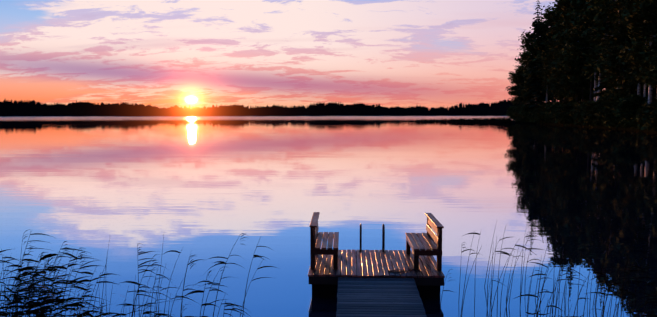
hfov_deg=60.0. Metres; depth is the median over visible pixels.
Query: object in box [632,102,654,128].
shrub
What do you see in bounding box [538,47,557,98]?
deciduous tree
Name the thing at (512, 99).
deciduous tree
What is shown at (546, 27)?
deciduous tree
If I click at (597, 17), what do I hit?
deciduous tree
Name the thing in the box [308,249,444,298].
pier platform
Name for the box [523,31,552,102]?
deciduous tree
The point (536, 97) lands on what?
spruce tree
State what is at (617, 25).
deciduous tree
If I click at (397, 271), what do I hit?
mooring rope
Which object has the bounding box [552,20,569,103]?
spruce tree
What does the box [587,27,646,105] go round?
deciduous tree
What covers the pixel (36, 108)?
forest shore
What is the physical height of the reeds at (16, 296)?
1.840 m
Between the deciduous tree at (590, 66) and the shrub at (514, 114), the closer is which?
the deciduous tree at (590, 66)
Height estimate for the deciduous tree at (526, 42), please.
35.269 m
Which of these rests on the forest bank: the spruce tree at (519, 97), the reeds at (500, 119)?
the spruce tree at (519, 97)
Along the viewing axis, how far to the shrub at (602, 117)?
132.82 m
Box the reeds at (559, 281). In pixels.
[440,220,656,316]
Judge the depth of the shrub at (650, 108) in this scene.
96.57 m
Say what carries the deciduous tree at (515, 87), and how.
on the forest bank
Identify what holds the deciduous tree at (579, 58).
on the forest bank
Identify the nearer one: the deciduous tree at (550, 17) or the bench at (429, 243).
the bench at (429, 243)
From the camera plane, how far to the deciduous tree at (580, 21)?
151.94 m
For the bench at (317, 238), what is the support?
on the pier platform
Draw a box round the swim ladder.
[359,224,385,251]
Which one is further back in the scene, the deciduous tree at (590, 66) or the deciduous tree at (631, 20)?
the deciduous tree at (590, 66)
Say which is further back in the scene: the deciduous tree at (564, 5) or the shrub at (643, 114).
the deciduous tree at (564, 5)
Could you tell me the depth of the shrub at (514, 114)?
218.83 m
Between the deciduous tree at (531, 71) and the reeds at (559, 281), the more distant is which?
the deciduous tree at (531, 71)
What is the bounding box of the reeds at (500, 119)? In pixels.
[415,117,512,121]
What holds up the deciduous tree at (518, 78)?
on the forest bank
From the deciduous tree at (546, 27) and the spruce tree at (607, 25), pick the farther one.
the deciduous tree at (546, 27)
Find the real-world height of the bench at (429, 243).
0.853 m
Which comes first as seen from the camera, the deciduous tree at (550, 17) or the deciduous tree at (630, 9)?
the deciduous tree at (630, 9)
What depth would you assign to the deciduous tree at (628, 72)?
115.68 m
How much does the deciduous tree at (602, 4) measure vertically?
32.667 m
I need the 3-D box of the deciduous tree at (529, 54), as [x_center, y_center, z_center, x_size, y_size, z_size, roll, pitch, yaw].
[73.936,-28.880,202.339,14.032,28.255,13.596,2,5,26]
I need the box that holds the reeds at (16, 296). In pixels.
[0,230,272,316]
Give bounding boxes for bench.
[310,212,338,269]
[405,213,443,270]
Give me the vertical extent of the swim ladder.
1.921 m
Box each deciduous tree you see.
[506,69,520,105]
[508,72,518,95]
[509,67,522,102]
[511,54,528,101]
[516,42,545,100]
[518,20,551,103]
[518,86,533,105]
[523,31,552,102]
[529,2,563,100]
[535,9,554,95]
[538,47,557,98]
[545,0,581,57]
[561,2,607,101]
[563,2,602,100]
[567,1,612,99]
[577,0,638,85]
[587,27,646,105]
[589,0,627,95]
[604,1,656,95]
[607,0,656,103]
[611,0,656,98]
[619,8,656,98]
[627,0,656,87]
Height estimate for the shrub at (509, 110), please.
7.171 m
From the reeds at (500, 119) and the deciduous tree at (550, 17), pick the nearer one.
the deciduous tree at (550, 17)
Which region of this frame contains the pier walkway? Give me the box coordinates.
[336,277,426,316]
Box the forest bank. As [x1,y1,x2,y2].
[517,86,656,132]
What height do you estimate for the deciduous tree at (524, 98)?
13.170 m
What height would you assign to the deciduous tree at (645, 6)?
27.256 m
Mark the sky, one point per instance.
(158, 53)
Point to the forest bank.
(619, 126)
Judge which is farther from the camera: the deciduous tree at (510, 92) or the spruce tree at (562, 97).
the deciduous tree at (510, 92)
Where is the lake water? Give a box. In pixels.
[0,116,656,316]
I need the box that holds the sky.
[0,0,604,108]
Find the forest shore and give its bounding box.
[0,99,550,115]
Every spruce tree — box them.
[514,51,527,105]
[524,1,551,109]
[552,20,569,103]
[591,0,631,97]
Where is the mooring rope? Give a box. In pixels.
[388,268,420,272]
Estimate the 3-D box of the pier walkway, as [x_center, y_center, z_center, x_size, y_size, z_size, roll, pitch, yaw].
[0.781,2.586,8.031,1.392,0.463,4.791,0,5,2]
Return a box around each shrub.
[506,105,518,121]
[510,104,520,121]
[597,115,610,126]
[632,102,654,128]
[641,94,656,129]

